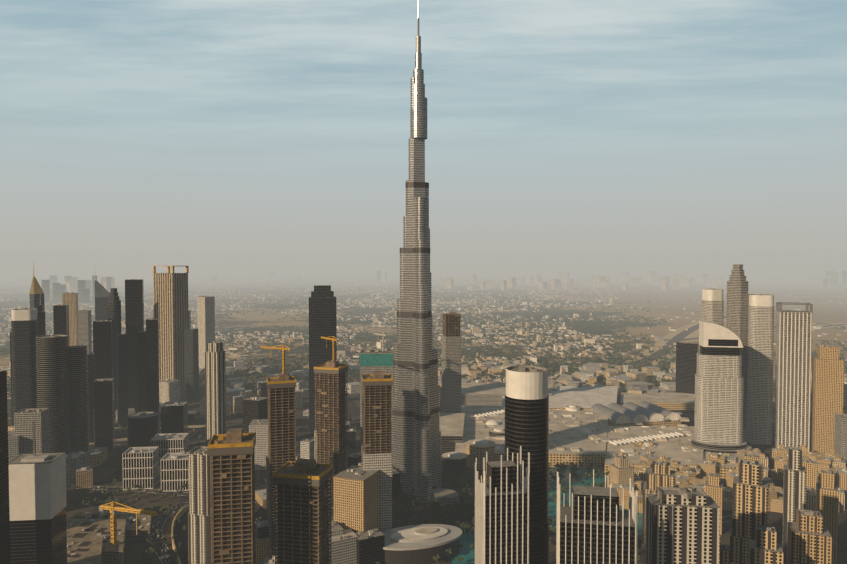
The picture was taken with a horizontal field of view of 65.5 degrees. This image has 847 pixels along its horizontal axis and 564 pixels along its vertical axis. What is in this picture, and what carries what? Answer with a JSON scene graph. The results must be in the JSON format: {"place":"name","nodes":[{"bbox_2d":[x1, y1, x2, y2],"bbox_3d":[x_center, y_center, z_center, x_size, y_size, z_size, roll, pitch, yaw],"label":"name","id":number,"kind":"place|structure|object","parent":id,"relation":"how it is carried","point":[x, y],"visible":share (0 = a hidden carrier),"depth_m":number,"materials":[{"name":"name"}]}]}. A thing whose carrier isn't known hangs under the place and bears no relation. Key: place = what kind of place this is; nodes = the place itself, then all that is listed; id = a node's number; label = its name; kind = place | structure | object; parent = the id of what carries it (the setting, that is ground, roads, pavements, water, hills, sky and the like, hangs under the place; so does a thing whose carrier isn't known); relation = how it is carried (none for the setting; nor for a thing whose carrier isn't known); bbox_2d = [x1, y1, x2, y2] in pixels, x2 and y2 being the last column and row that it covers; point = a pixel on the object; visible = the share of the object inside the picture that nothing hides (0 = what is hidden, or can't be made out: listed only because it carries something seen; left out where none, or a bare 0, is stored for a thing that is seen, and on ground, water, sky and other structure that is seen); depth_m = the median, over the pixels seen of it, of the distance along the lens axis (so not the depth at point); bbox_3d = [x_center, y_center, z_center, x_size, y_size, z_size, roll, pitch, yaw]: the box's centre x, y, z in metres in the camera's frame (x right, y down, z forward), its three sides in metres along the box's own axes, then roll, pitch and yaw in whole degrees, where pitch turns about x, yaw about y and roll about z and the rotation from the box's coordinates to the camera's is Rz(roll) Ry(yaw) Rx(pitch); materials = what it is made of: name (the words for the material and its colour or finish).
{"place":"outdoors","nodes":[
{"label":"outdoors","id":0,"kind":"place"},
{"bbox_2d":[0,370,10,563],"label":"edge tower","id":1,"kind":"structure","parent":0,"point":[4,519],"depth_m":697.55,"materials":[{"name":"black glass"}]},
{"bbox_2d":[29,261,44,310],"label":"skyscraper","id":2,"kind":"structure","parent":0,"point":[36,290],"depth_m":1804.70,"materials":[{"name":"gold glass"}]},
{"bbox_2d":[8,453,66,563],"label":"billboard tower","id":3,"kind":"structure","parent":0,"point":[44,541],"depth_m":734.18,"materials":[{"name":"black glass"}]},
{"bbox_2d":[9,420,66,520],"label":"billboard tower screen","id":4,"kind":"object","parent":3,"relation":"attached to","point":[37,491],"visible":0.85,"depth_m":732.24,"materials":[{"name":"white"}]},
{"bbox_2d":[208,428,255,563],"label":"unfinished skyscraper","id":5,"kind":"structure","parent":0,"point":[231,452],"depth_m":538.38,"materials":[{"name":"brown concrete"}]},
{"bbox_2d":[272,459,332,563],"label":"unfinished skyscraper","id":6,"kind":"structure","parent":0,"point":[303,522],"depth_m":583.05,"materials":[{"name":"black concrete"}]},
{"bbox_2d":[0,263,846,563],"bbox_3d":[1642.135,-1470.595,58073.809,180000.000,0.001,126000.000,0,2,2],"label":"ground","id":7,"kind":"structure","parent":0,"point":[760,277],"depth_m":5459.96,"materials":[{"name":"beige sand"}]},
{"bbox_2d":[10,332,12,424],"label":"skyscraper","id":8,"kind":"structure","parent":7,"relation":"on","point":[11,378],"depth_m":1563.91,"materials":[{"name":"black glass"}]},
{"bbox_2d":[11,308,37,424],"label":"skyscraper","id":9,"kind":"structure","parent":7,"relation":"on","point":[24,327],"depth_m":1363.13,"materials":[{"name":"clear glass"}]},
{"bbox_2d":[14,408,49,454],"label":"office building","id":10,"kind":"structure","parent":7,"relation":"on","point":[23,420],"depth_m":1114.79,"materials":[{"name":"grey concrete"}]},
{"bbox_2d":[37,293,45,335],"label":"skyscraper","id":11,"kind":"structure","parent":7,"relation":"on","point":[41,318],"depth_m":1598.32,"materials":[{"name":"grey glass"}]},
{"bbox_2d":[36,335,69,453],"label":"skyscraper","id":12,"kind":"structure","parent":7,"relation":"on","point":[52,373],"depth_m":1233.13,"materials":[{"name":"grey glass"}]},
{"bbox_2d":[53,304,69,345],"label":"skyscraper","id":13,"kind":"structure","parent":7,"relation":"on","point":[61,318],"depth_m":1560.36,"materials":[{"name":"grey glass"}]},
{"bbox_2d":[62,292,77,345],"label":"skyscraper","id":14,"kind":"structure","parent":7,"relation":"on","point":[70,299],"depth_m":1937.43,"materials":[{"name":"beige concrete"}]},
{"bbox_2d":[68,345,88,452],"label":"skyscraper","id":15,"kind":"structure","parent":7,"relation":"on","point":[78,398],"depth_m":1265.70,"materials":[{"name":"grey glass"}]},
{"bbox_2d":[78,310,91,352],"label":"high-rise building","id":16,"kind":"structure","parent":7,"relation":"on","point":[84,328],"depth_m":1931.35,"materials":[{"name":"grey concrete"}]},
{"bbox_2d":[87,353,94,442],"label":"skyscraper","id":17,"kind":"structure","parent":7,"relation":"on","point":[91,366],"depth_m":1427.46,"materials":[{"name":"black glass"}]},
{"bbox_2d":[95,279,109,320],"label":"skyscraper","id":18,"kind":"structure","parent":7,"relation":"on","point":[102,294],"depth_m":1797.92,"materials":[{"name":"grey glass"}]},
{"bbox_2d":[93,320,112,379],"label":"skyscraper","id":19,"kind":"structure","parent":7,"relation":"on","point":[102,340],"depth_m":1531.20,"materials":[{"name":"black glass"}]},
{"bbox_2d":[94,378,114,450],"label":"high-rise building","id":20,"kind":"structure","parent":7,"relation":"on","point":[104,422],"depth_m":1361.88,"materials":[{"name":"black glass"}]},
{"bbox_2d":[107,288,121,417],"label":"skyscraper","id":21,"kind":"structure","parent":7,"relation":"on","point":[114,308],"depth_m":1649.15,"materials":[{"name":"black glass"}]},
{"bbox_2d":[116,333,127,426],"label":"skyscraper","id":22,"kind":"structure","parent":7,"relation":"on","point":[122,381],"depth_m":1561.51,"materials":[{"name":"black glass"}]},
{"bbox_2d":[66,506,185,563],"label":"building site","id":23,"kind":"object","parent":7,"relation":"on","point":[89,539],"visible":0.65,"depth_m":905.10,"materials":[{"name":"grey"}]},
{"bbox_2d":[99,501,156,545],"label":"tower crane","id":24,"kind":"object","parent":7,"relation":"on","point":[113,508],"visible":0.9,"depth_m":865.09,"materials":[{"name":"yellow metal"}]},
{"bbox_2d":[125,279,143,412],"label":"skyscraper","id":25,"kind":"structure","parent":7,"relation":"on","point":[134,306],"depth_m":1665.77,"materials":[{"name":"black glass"}]},
{"bbox_2d":[89,436,190,445],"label":"ramp deck","id":26,"kind":"structure","parent":7,"relation":"on","point":[118,440],"depth_m":1426.92,"materials":[{"name":"concrete"}]},
{"bbox_2d":[122,446,159,489],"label":"building","id":27,"kind":"structure","parent":7,"relation":"on","point":[141,467],"depth_m":1138.96,"materials":[{"name":"white concrete"}]},
{"bbox_2d":[137,330,146,411],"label":"skyscraper","id":28,"kind":"structure","parent":7,"relation":"on","point":[141,373],"depth_m":1590.95,"materials":[{"name":"black glass"}]},
{"bbox_2d":[127,412,157,448],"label":"building","id":29,"kind":"structure","parent":7,"relation":"on","point":[142,429],"depth_m":1349.93,"materials":[{"name":"grey glass"}]},
{"bbox_2d":[146,318,159,431],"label":"skyscraper","id":30,"kind":"structure","parent":7,"relation":"on","point":[152,356],"depth_m":1512.15,"materials":[{"name":"black glass"}]},
{"bbox_2d":[115,425,205,431],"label":"ramp deck","id":31,"kind":"structure","parent":7,"relation":"on","point":[125,428],"depth_m":1528.39,"materials":[{"name":"concrete"}]},
{"bbox_2d":[151,433,188,467],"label":"building","id":32,"kind":"structure","parent":7,"relation":"on","point":[172,442],"depth_m":1256.06,"materials":[{"name":"white concrete"}]},
{"bbox_2d":[152,266,188,397],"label":"skyscraper","id":33,"kind":"structure","parent":7,"relation":"on","point":[170,297],"depth_m":1888.34,"materials":[{"name":"concrete"}]},
{"bbox_2d":[160,451,188,491],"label":"building","id":34,"kind":"structure","parent":7,"relation":"on","point":[174,471],"depth_m":1129.26,"materials":[{"name":"white concrete"}]},
{"bbox_2d":[161,401,187,433],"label":"office building","id":35,"kind":"structure","parent":7,"relation":"on","point":[174,417],"depth_m":1420.41,"materials":[{"name":"grey glass"}]},
{"bbox_2d":[188,310,190,328],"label":"high-rise building","id":36,"kind":"structure","parent":7,"relation":"on","point":[189,313],"depth_m":2160.37,"materials":[{"name":"grey glass"}]},
{"bbox_2d":[185,328,198,399],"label":"skyscraper","id":37,"kind":"structure","parent":7,"relation":"on","point":[192,362],"depth_m":1877.40,"materials":[{"name":"grey glass"}]},
{"bbox_2d":[188,446,211,563],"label":"cream building","id":38,"kind":"structure","parent":7,"relation":"on","point":[199,533],"depth_m":791.93,"materials":[{"name":"beige concrete"}]},
{"bbox_2d":[197,296,214,369],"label":"slim white tower","id":39,"kind":"structure","parent":7,"relation":"on","point":[206,319],"depth_m":2369.21,"materials":[{"name":"white concrete"}]},
{"bbox_2d":[205,341,225,446],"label":"cream tower","id":40,"kind":"structure","parent":7,"relation":"on","point":[215,388],"depth_m":1329.24,"materials":[{"name":"beige concrete"}]},
{"bbox_2d":[189,421,359,444],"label":"ramp deck","id":41,"kind":"structure","parent":7,"relation":"on","point":[204,440],"depth_m":1528.69,"materials":[{"name":"concrete"}]},
{"bbox_2d":[266,373,295,558],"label":"unfinished skyscraper","id":42,"kind":"structure","parent":7,"relation":"on","point":[281,424],"depth_m":843.83,"materials":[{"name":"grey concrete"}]},
{"bbox_2d":[260,345,290,373],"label":"tower crane","id":43,"kind":"object","parent":42,"relation":"on","point":[283,348],"visible":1,"depth_m":853.17,"materials":[{"name":"yellow metal"}]},
{"bbox_2d":[309,285,336,432],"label":"skyscraper","id":44,"kind":"structure","parent":7,"relation":"on","point":[322,312],"depth_m":1513.18,"materials":[{"name":"black glass"}]},
{"bbox_2d":[10,416,644,563],"bbox_3d":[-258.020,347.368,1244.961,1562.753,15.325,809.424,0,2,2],"label":"park trees","id":45,"kind":"object","parent":7,"relation":"on","point":[405,512],"visible":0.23,"depth_m":1048.79,"materials":[{"name":"green plant"}]},
{"bbox_2d":[314,360,347,510],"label":"unfinished skyscraper","id":46,"kind":"structure","parent":7,"relation":"on","point":[331,437],"depth_m":981.40,"materials":[{"name":"brown concrete"}]},
{"bbox_2d":[321,336,337,360],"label":"tower crane","id":47,"kind":"object","parent":46,"relation":"on","point":[333,339],"visible":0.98,"depth_m":991.08,"materials":[{"name":"yellow metal"}]},
{"bbox_2d":[360,348,392,443],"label":"tower","id":48,"kind":"structure","parent":7,"relation":"on","point":[366,370],"depth_m":1419.28,"materials":[{"name":"grey"}]},
{"bbox_2d":[360,354,392,365],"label":"construction netting","id":49,"kind":"object","parent":48,"relation":"attached to","point":[376,359],"visible":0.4,"depth_m":1417.62,"materials":[{"name":"teal fabric"}]},
{"bbox_2d":[374,332,386,351],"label":"tower crane","id":50,"kind":"object","parent":48,"relation":"on","point":[383,335],"visible":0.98,"depth_m":1441.58,"materials":[{"name":"white metal"}]},
{"bbox_2d":[361,371,392,531],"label":"unfinished skyscraper","id":51,"kind":"structure","parent":7,"relation":"on","point":[377,418],"depth_m":903.38,"materials":[{"name":"brown concrete"}]},
{"bbox_2d":[382,524,461,563],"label":"round building","id":52,"kind":"structure","parent":7,"relation":"on","point":[419,544],"depth_m":868.51,"materials":[{"name":"grey concrete"}]},
{"bbox_2d":[0,282,846,385],"bbox_3d":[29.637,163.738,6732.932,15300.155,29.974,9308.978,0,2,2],"label":"houses","id":53,"kind":"structure","parent":7,"relation":"on","point":[475,331],"depth_m":3611.22,"materials":[{"name":"beige concrete"}]},
{"bbox_2d":[0,285,846,392],"bbox_3d":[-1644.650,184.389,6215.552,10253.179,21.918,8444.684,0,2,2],"label":"suburb trees","id":54,"kind":"object","parent":7,"relation":"on","point":[255,375],"visible":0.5,"depth_m":2975.89,"materials":[{"name":"green plant"}]},
{"bbox_2d":[392,1,458,505],"bbox_3d":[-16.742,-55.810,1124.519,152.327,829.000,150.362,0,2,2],"label":"skyscraper","id":55,"kind":"structure","parent":7,"relation":"on","point":[416,448],"depth_m":1104.67,"materials":[{"name":"grey glass"}]},
{"bbox_2d":[8,360,846,563],"bbox_3d":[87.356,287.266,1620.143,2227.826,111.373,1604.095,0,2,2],"label":"low-rise buildings","id":56,"kind":"structure","parent":7,"relation":"on","point":[357,536],"depth_m":1242.45,"materials":[{"name":"beige concrete"}]},
{"bbox_2d":[13,269,846,302],"bbox_3d":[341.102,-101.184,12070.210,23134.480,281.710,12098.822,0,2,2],"label":"skyline","id":57,"kind":"structure","parent":7,"relation":"on","point":[70,284],"depth_m":10287.76,"materials":[{"name":"grey glass"}]},
{"bbox_2d":[442,312,461,412],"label":"skyscraper","id":58,"kind":"structure","parent":7,"relation":"on","point":[451,369],"depth_m":1571.86,"materials":[{"name":"grey glass"}]},
{"bbox_2d":[460,311,666,328],"bbox_3d":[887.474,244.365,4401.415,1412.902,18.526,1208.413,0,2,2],"label":"park trees","id":59,"kind":"object","parent":7,"relation":"on","point":[567,320],"visible":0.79,"depth_m":4322.53,"materials":[{"name":"green plant"}]},
{"bbox_2d":[440,383,757,477],"bbox_3d":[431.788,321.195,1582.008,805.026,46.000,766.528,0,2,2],"label":"shopping mall","id":60,"kind":"structure","parent":7,"relation":"on","point":[594,425],"depth_m":1449.15,"materials":[{"name":"beige concrete"}]},
{"bbox_2d":[610,455,633,484],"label":"apartment building","id":61,"kind":"structure","parent":7,"relation":"on","point":[621,470],"depth_m":1089.71,"materials":[{"name":"beige concrete"}]},
{"bbox_2d":[642,460,678,542],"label":"apartment building","id":62,"kind":"structure","parent":7,"relation":"on","point":[660,474],"depth_m":916.33,"materials":[{"name":"beige concrete"}]},
{"bbox_2d":[645,487,719,563],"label":"apartment tower","id":63,"kind":"structure","parent":7,"relation":"on","point":[682,525],"depth_m":552.70,"materials":[{"name":"beige concrete"}]},
{"bbox_2d":[676,341,698,393],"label":"office tower","id":64,"kind":"structure","parent":7,"relation":"on","point":[686,360],"depth_m":1873.78,"materials":[{"name":"grey glass"}]},
{"bbox_2d":[701,288,723,325],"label":"skyscraper","id":65,"kind":"structure","parent":7,"relation":"on","point":[712,307],"depth_m":1483.07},
{"bbox_2d":[705,473,722,534],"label":"apartment tower","id":66,"kind":"structure","parent":7,"relation":"on","point":[713,487],"depth_m":953.43,"materials":[{"name":"beige concrete"}]},
{"bbox_2d":[687,321,751,452],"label":"skyscraper","id":67,"kind":"structure","parent":7,"relation":"on","point":[718,414],"depth_m":1304.62,"materials":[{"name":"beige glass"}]},
{"bbox_2d":[607,441,846,513],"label":"low-rise buildings","id":68,"kind":"structure","parent":7,"relation":"on","point":[691,475],"depth_m":1169.86,"materials":[{"name":"beige concrete"}]},
{"bbox_2d":[720,544,734,563],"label":"apartment building","id":69,"kind":"structure","parent":7,"relation":"on","point":[725,553],"depth_m":564.81,"materials":[{"name":"beige concrete"}]},
{"bbox_2d":[726,264,747,429],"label":"skyscraper","id":70,"kind":"structure","parent":7,"relation":"on","point":[737,307],"depth_m":1438.43,"materials":[{"name":"beige concrete"}]},
{"bbox_2d":[730,459,768,563],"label":"apartment tower","id":71,"kind":"structure","parent":7,"relation":"on","point":[750,498],"depth_m":676.04,"materials":[{"name":"beige concrete"}]},
{"bbox_2d":[745,453,758,460],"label":"building","id":72,"kind":"structure","parent":7,"relation":"on","point":[749,456],"depth_m":1083.97,"materials":[{"name":"beige concrete"}]},
{"bbox_2d":[746,294,773,444],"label":"skyscraper","id":73,"kind":"structure","parent":7,"relation":"on","point":[760,354],"depth_m":1414.45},
{"bbox_2d":[748,525,782,563],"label":"apartment tower","id":74,"kind":"structure","parent":7,"relation":"on","point":[764,547],"depth_m":603.10,"materials":[{"name":"beige concrete"}]},
{"bbox_2d":[774,302,812,451],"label":"skyscraper","id":75,"kind":"structure","parent":7,"relation":"on","point":[793,377],"depth_m":1363.91,"materials":[{"name":"white concrete"}]},
{"bbox_2d":[782,446,806,563],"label":"apartment tower","id":76,"kind":"structure","parent":7,"relation":"on","point":[794,485],"depth_m":828.40,"materials":[{"name":"beige concrete"}]},
{"bbox_2d":[787,509,831,563],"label":"residential building","id":77,"kind":"structure","parent":7,"relation":"on","point":[809,538],"depth_m":647.53,"materials":[{"name":"beige concrete"}]},
{"bbox_2d":[802,459,817,489],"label":"apartment building","id":78,"kind":"structure","parent":7,"relation":"on","point":[810,466],"depth_m":1078.14,"materials":[{"name":"beige concrete"}]},
{"bbox_2d":[816,469,838,563],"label":"apartment tower","id":79,"kind":"structure","parent":7,"relation":"on","point":[827,498],"depth_m":845.10,"materials":[{"name":"beige concrete"}]},
{"bbox_2d":[811,344,843,453],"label":"skyscraper","id":80,"kind":"structure","parent":7,"relation":"on","point":[827,381],"depth_m":1322.53,"materials":[{"name":"beige concrete"}]},
{"bbox_2d":[834,413,846,465],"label":"building","id":81,"kind":"structure","parent":7,"relation":"on","point":[840,437],"depth_m":1232.99,"materials":[{"name":"grey concrete"}]},
{"bbox_2d":[0,0,846,262],"label":"sky","id":82,"kind":"structure","parent":0,"point":[132,131],"materials":[{"name":"blue"}]},
{"bbox_2d":[87,300,846,563],"bbox_3d":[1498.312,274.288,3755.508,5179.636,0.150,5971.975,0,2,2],"label":"roads","id":83,"kind":"structure","parent":0,"point":[691,334],"depth_m":2664.30,"materials":[{"name":"grey asphalt"}]},
{"bbox_2d":[475,446,529,563],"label":"fin tower","id":84,"kind":"structure","parent":0,"point":[502,504],"depth_m":558.15,"materials":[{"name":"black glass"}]},
{"bbox_2d":[505,365,548,563],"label":"skyscraper","id":85,"kind":"structure","parent":0,"point":[526,412],"depth_m":581.86,"materials":[{"name":"black glass"}]},
{"bbox_2d":[449,467,642,563],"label":"lake","id":86,"kind":"structure","parent":0,"point":[466,553],"depth_m":1076.72,"materials":[{"name":"liquid"}]},
{"bbox_2d":[556,469,637,563],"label":"fin tower","id":87,"kind":"structure","parent":0,"point":[595,525],"depth_m":524.22,"materials":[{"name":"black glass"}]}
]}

